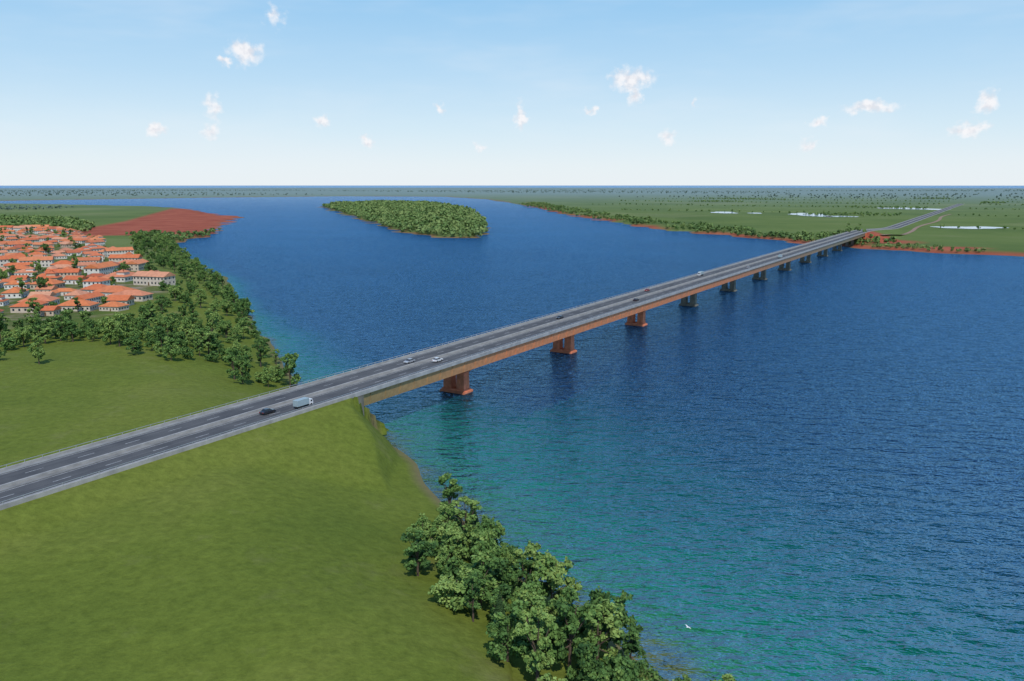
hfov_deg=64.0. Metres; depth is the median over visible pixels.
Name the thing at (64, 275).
walls
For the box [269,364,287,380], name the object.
broadleaf tree
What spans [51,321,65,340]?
broadleaf tree
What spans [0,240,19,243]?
roof
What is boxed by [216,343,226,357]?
broadleaf tree
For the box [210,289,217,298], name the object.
broadleaf tree
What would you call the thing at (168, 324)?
broadleaf tree
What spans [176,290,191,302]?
broadleaf tree
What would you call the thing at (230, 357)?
broadleaf tree
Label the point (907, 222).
road
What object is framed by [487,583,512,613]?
broadleaf tree
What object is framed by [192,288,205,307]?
broadleaf tree
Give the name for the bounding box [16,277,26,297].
broadleaf tree
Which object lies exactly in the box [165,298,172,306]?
broadleaf tree
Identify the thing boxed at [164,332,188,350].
broadleaf tree
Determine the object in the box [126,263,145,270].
walls
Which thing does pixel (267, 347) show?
broadleaf tree
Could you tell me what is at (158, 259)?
broadleaf tree
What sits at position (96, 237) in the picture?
roof
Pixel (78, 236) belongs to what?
roof
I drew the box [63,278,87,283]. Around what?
walls
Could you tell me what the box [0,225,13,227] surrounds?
roof
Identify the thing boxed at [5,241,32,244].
roof
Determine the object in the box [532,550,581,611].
broadleaf tree
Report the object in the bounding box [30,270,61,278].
roof
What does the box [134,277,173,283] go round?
windows
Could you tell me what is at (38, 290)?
walls
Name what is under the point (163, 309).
broadleaf tree
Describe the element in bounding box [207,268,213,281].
broadleaf tree
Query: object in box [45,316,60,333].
broadleaf tree
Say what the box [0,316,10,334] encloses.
broadleaf tree
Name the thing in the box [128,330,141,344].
broadleaf tree
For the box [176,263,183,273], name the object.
broadleaf tree
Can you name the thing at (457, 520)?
riverside shrub
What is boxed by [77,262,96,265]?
roof
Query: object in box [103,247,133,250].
roof
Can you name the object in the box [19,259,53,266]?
walls
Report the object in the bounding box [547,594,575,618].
broadleaf tree
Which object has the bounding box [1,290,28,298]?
walls
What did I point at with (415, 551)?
broadleaf tree
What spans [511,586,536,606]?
broadleaf tree
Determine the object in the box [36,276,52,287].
broadleaf tree
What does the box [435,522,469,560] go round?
broadleaf tree
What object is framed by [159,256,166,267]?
broadleaf tree
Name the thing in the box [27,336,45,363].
broadleaf tree
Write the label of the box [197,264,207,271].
broadleaf tree
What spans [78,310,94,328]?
broadleaf tree
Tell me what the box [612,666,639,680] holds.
broadleaf tree
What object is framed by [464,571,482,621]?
broadleaf tree
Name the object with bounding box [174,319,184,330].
broadleaf tree
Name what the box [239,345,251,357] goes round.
broadleaf tree
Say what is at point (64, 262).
roof
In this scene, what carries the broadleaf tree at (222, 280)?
on the ground
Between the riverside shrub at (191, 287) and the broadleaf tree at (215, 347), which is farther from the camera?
the riverside shrub at (191, 287)
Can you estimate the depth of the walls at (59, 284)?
568.15 m
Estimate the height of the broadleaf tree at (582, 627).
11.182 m
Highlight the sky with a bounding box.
[0,0,1023,185]
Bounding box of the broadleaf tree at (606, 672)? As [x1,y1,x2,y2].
[585,665,613,680]
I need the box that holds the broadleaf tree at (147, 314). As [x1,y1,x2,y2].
[140,303,155,324]
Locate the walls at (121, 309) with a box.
[99,305,128,310]
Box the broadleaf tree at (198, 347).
[193,336,203,355]
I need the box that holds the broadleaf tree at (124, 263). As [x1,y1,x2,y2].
[120,261,130,268]
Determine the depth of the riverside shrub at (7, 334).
348.18 m
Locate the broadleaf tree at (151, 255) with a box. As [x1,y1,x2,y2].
[149,252,155,260]
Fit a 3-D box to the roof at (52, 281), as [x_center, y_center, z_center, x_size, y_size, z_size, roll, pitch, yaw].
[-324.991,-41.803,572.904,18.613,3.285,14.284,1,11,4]
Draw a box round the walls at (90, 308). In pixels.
[59,303,98,310]
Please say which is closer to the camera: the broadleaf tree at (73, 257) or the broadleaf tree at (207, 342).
the broadleaf tree at (207, 342)
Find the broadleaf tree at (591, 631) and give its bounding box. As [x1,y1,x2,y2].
[578,598,623,659]
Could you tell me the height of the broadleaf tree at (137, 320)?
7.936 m
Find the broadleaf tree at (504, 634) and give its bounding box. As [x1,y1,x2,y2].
[485,612,530,661]
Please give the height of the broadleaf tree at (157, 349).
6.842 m
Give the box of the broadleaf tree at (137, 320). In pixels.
[130,318,139,330]
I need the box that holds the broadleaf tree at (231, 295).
[227,291,238,306]
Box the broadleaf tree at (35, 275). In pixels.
[32,272,37,280]
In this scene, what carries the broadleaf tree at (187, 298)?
on the ground
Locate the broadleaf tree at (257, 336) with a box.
[253,334,261,340]
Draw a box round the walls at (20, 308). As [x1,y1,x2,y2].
[10,303,47,312]
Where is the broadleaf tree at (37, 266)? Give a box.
[33,259,43,270]
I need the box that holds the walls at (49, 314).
[38,309,60,315]
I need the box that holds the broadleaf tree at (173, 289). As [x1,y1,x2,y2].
[168,284,182,300]
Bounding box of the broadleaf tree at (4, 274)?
[0,268,7,279]
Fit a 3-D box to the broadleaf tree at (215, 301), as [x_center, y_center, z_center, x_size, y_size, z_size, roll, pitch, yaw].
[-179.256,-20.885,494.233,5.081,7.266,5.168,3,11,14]
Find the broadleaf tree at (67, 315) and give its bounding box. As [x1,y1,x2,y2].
[60,308,72,331]
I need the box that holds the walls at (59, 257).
[51,255,66,258]
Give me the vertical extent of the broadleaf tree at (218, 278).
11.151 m
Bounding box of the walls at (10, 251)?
[4,249,17,252]
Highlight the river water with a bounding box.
[0,185,1023,680]
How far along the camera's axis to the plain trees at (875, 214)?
2729.87 m
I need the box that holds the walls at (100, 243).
[85,242,104,245]
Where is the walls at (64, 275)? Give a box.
[58,272,81,277]
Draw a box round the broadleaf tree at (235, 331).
[231,326,239,343]
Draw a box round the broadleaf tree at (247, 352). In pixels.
[244,351,252,364]
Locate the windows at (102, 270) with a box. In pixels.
[85,266,117,273]
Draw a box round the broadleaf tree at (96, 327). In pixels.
[85,318,101,339]
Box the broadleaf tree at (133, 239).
[129,234,137,243]
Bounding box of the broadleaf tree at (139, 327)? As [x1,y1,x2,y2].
[134,317,149,331]
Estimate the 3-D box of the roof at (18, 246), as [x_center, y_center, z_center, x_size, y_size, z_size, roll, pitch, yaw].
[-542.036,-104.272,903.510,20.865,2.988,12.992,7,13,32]
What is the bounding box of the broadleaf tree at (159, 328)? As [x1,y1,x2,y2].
[153,325,167,346]
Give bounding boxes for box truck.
[293,397,312,407]
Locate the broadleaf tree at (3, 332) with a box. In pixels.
[0,312,7,341]
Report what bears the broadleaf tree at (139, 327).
on the ground
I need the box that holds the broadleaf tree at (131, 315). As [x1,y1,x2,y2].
[124,313,135,320]
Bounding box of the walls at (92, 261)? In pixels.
[74,260,101,262]
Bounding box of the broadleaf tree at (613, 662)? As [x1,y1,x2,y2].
[602,654,634,680]
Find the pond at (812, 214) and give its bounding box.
[790,213,831,216]
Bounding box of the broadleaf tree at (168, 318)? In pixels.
[163,312,177,330]
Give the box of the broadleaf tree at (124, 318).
[110,312,126,330]
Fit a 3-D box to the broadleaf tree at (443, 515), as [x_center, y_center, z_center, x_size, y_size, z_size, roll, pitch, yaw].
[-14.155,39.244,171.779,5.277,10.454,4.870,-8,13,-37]
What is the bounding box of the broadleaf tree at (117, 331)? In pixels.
[108,313,128,346]
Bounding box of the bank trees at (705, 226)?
[519,202,896,245]
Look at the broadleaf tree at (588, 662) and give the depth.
120.85 m
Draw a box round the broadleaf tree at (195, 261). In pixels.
[189,258,199,270]
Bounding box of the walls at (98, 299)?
[71,296,104,303]
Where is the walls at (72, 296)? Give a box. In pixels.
[64,295,77,299]
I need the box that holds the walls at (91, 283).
[83,280,109,287]
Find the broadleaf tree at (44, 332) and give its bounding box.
[35,323,52,343]
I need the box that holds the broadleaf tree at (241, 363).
[231,353,251,383]
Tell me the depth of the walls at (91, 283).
562.39 m
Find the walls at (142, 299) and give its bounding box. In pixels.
[107,294,152,301]
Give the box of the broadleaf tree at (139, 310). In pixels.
[138,306,148,313]
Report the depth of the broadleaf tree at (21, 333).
343.75 m
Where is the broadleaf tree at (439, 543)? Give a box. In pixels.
[432,521,470,557]
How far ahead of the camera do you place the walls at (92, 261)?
725.98 m
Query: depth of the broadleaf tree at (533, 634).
118.66 m
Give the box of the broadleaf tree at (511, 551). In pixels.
[502,544,522,569]
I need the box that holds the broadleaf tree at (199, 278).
[196,272,202,282]
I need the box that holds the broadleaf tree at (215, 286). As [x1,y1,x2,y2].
[211,281,221,294]
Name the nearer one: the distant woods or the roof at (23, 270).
the roof at (23, 270)
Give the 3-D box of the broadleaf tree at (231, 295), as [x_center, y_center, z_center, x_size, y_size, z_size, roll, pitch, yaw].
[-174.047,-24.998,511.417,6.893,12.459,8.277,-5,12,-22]
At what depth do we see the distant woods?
7433.07 m
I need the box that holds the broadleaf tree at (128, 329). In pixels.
[125,327,136,341]
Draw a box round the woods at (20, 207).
[0,204,73,209]
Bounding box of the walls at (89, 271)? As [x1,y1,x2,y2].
[84,265,117,274]
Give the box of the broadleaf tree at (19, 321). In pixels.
[12,318,23,333]
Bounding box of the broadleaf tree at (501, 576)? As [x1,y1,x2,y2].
[488,558,517,598]
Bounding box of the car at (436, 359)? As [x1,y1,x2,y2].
[432,357,442,361]
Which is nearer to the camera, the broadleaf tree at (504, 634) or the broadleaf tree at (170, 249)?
the broadleaf tree at (504, 634)
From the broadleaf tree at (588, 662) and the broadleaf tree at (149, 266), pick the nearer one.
the broadleaf tree at (588, 662)
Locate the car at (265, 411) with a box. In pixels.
[259,408,275,414]
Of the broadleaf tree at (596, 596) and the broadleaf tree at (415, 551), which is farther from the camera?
the broadleaf tree at (415, 551)
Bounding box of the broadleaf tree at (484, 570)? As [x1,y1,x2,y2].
[456,552,501,608]
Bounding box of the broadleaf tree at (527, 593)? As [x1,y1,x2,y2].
[512,580,549,621]
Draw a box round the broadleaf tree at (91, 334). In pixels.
[87,327,97,338]
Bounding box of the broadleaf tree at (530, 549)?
[511,541,541,593]
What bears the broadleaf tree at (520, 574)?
on the ground
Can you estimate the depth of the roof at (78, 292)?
517.71 m
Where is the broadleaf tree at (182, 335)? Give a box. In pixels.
[174,331,186,346]
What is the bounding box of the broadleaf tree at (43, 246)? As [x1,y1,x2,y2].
[40,243,50,251]
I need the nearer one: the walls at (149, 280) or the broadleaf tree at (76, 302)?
the broadleaf tree at (76, 302)
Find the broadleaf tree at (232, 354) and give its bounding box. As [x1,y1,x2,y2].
[222,352,237,366]
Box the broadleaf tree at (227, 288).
[225,285,233,300]
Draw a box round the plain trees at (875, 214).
[605,197,1023,229]
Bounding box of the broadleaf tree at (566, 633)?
[549,585,596,666]
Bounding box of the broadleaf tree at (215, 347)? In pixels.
[212,341,220,350]
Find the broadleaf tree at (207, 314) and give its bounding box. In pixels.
[205,311,217,330]
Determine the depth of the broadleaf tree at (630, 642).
128.22 m
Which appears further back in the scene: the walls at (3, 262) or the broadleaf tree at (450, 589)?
the walls at (3, 262)
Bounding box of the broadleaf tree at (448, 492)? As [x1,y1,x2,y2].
[438,472,462,505]
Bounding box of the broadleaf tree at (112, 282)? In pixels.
[110,276,115,284]
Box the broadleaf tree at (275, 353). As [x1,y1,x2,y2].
[270,349,279,360]
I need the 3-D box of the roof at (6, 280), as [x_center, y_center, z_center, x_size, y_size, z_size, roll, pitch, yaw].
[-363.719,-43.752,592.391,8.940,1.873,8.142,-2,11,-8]
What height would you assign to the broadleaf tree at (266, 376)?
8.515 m
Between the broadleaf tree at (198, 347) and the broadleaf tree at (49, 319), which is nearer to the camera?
the broadleaf tree at (198, 347)
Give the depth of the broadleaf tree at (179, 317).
418.09 m
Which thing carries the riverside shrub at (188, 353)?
on the ground
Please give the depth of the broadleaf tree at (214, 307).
441.64 m
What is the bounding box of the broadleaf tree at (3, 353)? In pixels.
[0,350,6,356]
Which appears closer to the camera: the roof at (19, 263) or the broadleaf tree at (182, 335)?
the broadleaf tree at (182, 335)
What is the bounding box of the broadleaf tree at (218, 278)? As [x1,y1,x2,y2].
[213,270,220,281]
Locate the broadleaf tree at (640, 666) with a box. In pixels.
[612,659,664,680]
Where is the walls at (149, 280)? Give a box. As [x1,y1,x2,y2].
[133,276,175,285]
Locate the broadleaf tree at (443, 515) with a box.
[431,504,454,537]
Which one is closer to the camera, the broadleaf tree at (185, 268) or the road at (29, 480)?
the road at (29, 480)
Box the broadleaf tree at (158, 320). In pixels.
[152,316,166,327]
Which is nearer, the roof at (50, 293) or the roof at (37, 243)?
the roof at (50, 293)
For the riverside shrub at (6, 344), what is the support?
on the ground
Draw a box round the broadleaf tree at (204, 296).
[194,289,207,303]
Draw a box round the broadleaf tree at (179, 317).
[175,313,182,325]
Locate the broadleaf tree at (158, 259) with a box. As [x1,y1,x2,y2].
[154,255,162,264]
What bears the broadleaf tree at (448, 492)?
on the ground
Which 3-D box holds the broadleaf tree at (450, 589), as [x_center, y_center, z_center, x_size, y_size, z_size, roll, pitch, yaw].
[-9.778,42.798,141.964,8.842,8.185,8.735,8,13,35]
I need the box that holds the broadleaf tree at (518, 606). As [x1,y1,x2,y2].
[511,595,560,673]
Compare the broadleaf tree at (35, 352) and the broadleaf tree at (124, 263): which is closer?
the broadleaf tree at (35, 352)
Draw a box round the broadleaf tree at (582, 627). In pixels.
[548,588,584,637]
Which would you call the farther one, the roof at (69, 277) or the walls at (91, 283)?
the roof at (69, 277)
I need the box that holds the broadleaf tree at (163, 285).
[158,281,169,290]
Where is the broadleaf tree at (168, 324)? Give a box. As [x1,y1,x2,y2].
[161,319,173,335]
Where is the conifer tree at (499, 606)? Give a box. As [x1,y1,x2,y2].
[491,591,507,638]
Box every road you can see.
[0,381,358,509]
[850,204,962,231]
[882,214,950,234]
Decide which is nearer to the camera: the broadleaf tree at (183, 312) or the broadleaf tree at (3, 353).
the broadleaf tree at (3, 353)
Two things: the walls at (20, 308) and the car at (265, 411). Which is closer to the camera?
the car at (265, 411)
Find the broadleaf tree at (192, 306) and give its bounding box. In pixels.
[187,301,197,314]
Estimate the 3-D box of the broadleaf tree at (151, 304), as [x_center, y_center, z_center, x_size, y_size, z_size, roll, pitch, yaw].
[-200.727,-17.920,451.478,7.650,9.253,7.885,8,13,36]
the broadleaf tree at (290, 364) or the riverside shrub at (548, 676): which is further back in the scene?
the broadleaf tree at (290, 364)
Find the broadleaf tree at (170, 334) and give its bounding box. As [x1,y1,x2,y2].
[168,329,175,338]
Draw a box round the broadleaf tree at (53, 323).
[47,320,57,338]
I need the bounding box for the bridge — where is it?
[306,232,866,414]
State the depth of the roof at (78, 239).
1015.04 m
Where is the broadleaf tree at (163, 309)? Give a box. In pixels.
[154,295,168,314]
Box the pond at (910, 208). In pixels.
[879,207,939,209]
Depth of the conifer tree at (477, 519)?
177.64 m
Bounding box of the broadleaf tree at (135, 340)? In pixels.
[123,335,143,354]
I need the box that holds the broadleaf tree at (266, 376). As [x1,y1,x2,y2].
[262,367,275,386]
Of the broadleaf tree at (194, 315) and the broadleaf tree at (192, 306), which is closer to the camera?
the broadleaf tree at (194, 315)
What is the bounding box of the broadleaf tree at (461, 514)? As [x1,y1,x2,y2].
[446,496,481,541]
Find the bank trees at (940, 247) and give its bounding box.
[872,242,985,251]
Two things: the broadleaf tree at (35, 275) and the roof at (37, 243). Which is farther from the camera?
the roof at (37, 243)
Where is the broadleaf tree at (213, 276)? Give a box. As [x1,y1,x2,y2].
[211,274,217,282]
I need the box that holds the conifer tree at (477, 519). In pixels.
[466,498,480,539]
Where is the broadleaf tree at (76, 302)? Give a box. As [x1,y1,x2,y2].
[72,297,80,310]
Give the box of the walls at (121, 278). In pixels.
[114,271,132,281]
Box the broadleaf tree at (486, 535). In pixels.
[471,528,498,563]
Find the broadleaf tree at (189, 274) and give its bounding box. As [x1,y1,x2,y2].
[185,268,193,282]
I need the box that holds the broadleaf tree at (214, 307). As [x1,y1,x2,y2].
[204,303,219,316]
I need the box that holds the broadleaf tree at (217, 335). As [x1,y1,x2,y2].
[207,332,220,351]
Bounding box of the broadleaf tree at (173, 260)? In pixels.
[169,256,176,272]
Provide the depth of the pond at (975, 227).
1428.96 m
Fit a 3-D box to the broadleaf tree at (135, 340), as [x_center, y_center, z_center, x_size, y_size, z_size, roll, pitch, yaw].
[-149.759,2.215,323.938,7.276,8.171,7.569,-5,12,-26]
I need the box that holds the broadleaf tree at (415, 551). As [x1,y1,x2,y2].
[400,530,436,575]
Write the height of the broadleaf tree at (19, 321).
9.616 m
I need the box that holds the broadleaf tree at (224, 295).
[219,289,228,303]
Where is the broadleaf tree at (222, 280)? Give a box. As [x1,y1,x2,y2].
[220,276,224,286]
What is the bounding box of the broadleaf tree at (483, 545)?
[468,538,497,589]
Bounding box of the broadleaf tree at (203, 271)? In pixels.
[201,269,207,280]
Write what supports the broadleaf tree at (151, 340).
on the ground
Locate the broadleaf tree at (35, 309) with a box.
[25,297,43,313]
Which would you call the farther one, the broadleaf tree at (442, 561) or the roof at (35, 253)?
the roof at (35, 253)
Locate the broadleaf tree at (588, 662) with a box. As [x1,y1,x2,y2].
[566,642,604,680]
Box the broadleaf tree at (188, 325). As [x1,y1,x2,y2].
[178,318,194,335]
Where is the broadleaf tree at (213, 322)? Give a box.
[208,312,218,333]
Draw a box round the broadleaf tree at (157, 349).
[153,341,163,356]
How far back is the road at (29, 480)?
198.29 m
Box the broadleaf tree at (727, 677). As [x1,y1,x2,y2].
[710,672,736,680]
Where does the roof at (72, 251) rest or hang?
on the walls
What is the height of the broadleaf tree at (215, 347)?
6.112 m
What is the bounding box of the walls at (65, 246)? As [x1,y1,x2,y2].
[61,244,74,247]
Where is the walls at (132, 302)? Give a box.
[108,299,133,305]
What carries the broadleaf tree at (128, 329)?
on the ground
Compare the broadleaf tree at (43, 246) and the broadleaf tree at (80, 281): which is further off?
the broadleaf tree at (43, 246)
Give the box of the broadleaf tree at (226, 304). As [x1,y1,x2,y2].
[218,299,234,313]
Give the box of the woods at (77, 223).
[0,214,95,230]
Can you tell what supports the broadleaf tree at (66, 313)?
on the ground
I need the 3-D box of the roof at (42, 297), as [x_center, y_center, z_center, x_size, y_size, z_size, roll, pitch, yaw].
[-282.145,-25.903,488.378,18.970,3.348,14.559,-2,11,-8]
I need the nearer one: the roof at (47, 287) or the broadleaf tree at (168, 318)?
the broadleaf tree at (168, 318)
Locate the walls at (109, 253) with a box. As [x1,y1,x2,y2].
[104,250,133,256]
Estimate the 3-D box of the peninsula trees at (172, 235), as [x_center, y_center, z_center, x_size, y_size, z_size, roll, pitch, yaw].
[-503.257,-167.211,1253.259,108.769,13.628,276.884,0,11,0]
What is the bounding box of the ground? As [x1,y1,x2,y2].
[0,188,1023,680]
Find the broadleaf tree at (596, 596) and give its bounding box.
[584,585,636,655]
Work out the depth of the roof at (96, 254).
774.55 m
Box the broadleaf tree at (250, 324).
[247,320,256,332]
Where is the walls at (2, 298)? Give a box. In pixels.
[0,296,8,305]
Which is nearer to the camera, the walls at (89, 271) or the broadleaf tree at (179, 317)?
the broadleaf tree at (179, 317)
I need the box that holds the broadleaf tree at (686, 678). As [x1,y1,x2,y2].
[672,674,691,680]
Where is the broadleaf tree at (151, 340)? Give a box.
[143,332,159,350]
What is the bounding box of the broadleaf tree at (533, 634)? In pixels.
[514,604,557,680]
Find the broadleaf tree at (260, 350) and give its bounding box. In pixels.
[251,339,266,366]
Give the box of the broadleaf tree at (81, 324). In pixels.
[80,321,92,329]
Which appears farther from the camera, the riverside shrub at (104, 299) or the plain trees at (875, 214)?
the plain trees at (875, 214)
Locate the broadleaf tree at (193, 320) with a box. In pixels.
[184,317,196,335]
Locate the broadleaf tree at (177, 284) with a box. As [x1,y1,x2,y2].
[175,280,183,294]
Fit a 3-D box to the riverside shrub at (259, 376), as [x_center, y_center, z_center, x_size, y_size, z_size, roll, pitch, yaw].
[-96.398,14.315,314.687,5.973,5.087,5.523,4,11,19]
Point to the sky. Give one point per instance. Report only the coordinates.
(93, 92)
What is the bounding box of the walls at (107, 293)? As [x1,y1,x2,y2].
[100,292,112,295]
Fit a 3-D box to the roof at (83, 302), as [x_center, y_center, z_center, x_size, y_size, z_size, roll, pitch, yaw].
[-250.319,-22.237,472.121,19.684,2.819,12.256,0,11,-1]
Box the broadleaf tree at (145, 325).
[137,319,152,335]
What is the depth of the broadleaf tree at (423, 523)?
172.82 m
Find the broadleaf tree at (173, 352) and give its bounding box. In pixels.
[162,341,182,360]
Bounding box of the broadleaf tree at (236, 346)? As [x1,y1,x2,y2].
[225,339,240,356]
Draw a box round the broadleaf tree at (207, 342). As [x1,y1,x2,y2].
[197,326,218,353]
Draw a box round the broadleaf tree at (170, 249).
[167,243,174,251]
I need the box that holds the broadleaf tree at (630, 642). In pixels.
[612,623,645,674]
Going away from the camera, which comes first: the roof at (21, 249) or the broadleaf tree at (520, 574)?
the broadleaf tree at (520, 574)
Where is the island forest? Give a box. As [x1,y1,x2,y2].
[322,199,487,236]
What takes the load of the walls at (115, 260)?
on the ground
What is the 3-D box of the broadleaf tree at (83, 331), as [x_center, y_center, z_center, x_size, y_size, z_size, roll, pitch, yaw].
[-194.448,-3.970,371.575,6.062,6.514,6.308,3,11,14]
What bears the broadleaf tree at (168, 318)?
on the ground
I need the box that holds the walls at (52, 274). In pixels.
[31,273,61,282]
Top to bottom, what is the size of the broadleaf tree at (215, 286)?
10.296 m
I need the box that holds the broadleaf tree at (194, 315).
[188,312,200,323]
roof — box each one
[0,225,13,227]
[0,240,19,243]
[0,255,25,259]
[1,279,15,281]
[2,286,29,292]
[4,278,30,284]
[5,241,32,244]
[7,262,33,265]
[9,275,29,278]
[10,300,47,306]
[12,244,24,247]
[13,226,32,227]
[14,266,36,272]
[15,265,33,268]
[17,294,58,301]
[18,246,34,250]
[18,256,53,260]
[19,237,37,239]
[27,291,56,296]
[28,251,44,254]
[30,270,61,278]
[30,278,63,283]
[33,242,52,244]
[35,285,58,289]
[39,306,61,310]
[45,268,81,272]
[47,264,72,268]
[50,260,74,264]
[52,237,68,238]
[52,253,66,255]
[52,288,76,292]
[56,299,98,305]
[62,275,87,279]
[63,290,90,295]
[65,250,79,252]
[71,257,101,260]
[71,291,103,299]
[72,234,86,238]
[73,238,88,240]
[74,246,90,250]
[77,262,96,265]
[80,284,107,289]
[81,251,97,253]
[83,276,110,281]
[84,261,117,268]
[86,239,104,242]
[86,273,106,276]
[88,243,106,248]
[89,235,104,239]
[90,252,102,255]
[92,285,137,292]
[100,301,129,306]
[102,269,131,276]
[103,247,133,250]
[106,290,153,296]
[106,295,134,300]
[108,254,142,257]
[118,259,133,262]
[126,259,148,263]
[132,271,174,276]
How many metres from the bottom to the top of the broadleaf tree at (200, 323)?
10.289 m
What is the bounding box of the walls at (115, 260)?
[109,257,141,261]
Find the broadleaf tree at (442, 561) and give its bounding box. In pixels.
[434,546,454,573]
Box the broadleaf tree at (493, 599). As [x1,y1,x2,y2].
[488,595,509,619]
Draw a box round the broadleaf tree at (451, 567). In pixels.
[441,555,469,579]
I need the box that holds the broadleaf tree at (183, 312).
[178,304,188,318]
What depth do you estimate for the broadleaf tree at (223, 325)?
399.23 m
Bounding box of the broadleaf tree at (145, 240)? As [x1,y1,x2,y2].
[142,235,148,245]
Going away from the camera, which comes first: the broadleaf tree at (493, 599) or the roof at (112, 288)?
the broadleaf tree at (493, 599)
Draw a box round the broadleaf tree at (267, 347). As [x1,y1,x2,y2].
[255,337,270,355]
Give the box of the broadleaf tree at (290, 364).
[278,353,300,386]
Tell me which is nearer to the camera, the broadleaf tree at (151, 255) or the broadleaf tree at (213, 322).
the broadleaf tree at (213, 322)
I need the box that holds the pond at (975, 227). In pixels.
[931,226,1001,228]
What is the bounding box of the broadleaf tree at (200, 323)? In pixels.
[195,319,202,328]
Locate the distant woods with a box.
[0,189,1023,198]
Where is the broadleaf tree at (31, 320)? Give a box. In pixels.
[27,313,42,327]
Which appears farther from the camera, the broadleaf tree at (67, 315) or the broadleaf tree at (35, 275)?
the broadleaf tree at (35, 275)
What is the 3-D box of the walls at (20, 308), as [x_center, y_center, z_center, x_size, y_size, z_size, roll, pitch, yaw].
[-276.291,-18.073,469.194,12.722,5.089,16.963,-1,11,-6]
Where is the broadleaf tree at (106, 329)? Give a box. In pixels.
[99,316,118,344]
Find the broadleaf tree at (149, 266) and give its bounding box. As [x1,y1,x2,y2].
[145,261,156,270]
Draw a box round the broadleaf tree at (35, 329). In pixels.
[32,317,48,334]
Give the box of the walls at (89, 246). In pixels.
[87,245,103,250]
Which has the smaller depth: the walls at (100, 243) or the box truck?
the box truck
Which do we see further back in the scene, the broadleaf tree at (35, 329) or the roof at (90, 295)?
the roof at (90, 295)
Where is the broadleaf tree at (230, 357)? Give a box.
[223,348,240,379]
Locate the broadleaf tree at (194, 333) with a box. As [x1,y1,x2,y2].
[186,328,203,345]
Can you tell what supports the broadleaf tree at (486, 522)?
on the ground
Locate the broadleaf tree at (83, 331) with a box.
[76,325,86,337]
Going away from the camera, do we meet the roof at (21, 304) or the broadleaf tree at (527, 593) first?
the broadleaf tree at (527, 593)
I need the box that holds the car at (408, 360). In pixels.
[403,358,414,363]
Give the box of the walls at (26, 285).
[4,280,29,288]
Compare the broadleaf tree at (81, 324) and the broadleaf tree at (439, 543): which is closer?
the broadleaf tree at (439, 543)
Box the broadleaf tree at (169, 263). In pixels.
[166,258,175,267]
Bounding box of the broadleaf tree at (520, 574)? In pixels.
[512,557,534,588]
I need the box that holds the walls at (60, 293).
[56,292,69,296]
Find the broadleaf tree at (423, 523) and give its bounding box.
[405,513,430,539]
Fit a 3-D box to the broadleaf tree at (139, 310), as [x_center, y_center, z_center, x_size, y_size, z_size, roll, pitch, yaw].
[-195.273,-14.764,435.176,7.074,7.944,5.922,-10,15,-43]
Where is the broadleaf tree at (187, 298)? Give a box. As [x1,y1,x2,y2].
[182,295,189,304]
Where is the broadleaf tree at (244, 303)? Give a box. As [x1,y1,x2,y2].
[232,297,250,318]
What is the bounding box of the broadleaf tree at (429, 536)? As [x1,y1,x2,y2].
[422,526,437,542]
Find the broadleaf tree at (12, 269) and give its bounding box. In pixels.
[6,265,15,274]
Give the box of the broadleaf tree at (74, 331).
[60,320,83,341]
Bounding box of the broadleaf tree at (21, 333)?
[13,326,35,346]
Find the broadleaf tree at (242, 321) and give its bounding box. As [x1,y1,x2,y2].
[235,317,249,338]
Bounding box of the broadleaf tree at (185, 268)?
[183,265,191,280]
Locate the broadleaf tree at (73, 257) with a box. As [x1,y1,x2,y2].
[70,253,77,265]
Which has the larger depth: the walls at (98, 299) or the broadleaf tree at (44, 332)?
the walls at (98, 299)
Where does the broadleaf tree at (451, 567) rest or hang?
on the ground
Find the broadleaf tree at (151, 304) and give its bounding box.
[145,299,155,311]
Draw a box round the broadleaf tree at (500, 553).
[494,545,513,584]
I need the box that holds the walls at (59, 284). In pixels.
[30,282,64,288]
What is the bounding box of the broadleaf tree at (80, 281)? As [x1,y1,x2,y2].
[76,277,82,286]
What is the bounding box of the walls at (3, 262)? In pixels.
[0,259,18,266]
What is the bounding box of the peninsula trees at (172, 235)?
[125,228,220,240]
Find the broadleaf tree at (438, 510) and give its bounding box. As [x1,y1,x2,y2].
[434,504,452,523]
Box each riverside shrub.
[0,337,17,349]
[4,331,16,343]
[48,301,57,305]
[101,296,107,302]
[181,346,193,358]
[187,283,195,291]
[203,351,218,360]
[249,329,260,337]
[254,372,263,382]
[451,516,463,530]
[462,539,477,557]
[537,672,567,680]
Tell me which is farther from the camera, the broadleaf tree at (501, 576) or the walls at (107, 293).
the walls at (107, 293)
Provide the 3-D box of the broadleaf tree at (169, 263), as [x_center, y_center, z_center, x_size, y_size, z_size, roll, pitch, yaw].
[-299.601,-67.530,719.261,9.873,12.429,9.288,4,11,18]
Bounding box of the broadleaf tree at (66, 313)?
[54,310,74,329]
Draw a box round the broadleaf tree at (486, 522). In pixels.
[469,514,511,549]
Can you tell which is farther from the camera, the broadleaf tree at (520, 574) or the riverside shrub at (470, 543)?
the riverside shrub at (470, 543)
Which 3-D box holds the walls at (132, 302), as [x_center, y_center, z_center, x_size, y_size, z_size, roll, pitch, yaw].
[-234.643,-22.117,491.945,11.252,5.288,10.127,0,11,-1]
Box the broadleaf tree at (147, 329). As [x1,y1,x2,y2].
[143,327,160,341]
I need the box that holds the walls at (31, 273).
[14,268,37,275]
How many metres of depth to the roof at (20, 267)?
674.91 m
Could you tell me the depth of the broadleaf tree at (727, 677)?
112.09 m
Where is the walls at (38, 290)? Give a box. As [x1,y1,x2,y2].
[35,288,57,291]
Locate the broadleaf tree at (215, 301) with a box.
[210,300,220,308]
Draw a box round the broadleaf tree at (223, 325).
[216,320,233,337]
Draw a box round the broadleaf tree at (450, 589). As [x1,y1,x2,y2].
[427,565,477,610]
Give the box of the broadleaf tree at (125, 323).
[121,319,129,326]

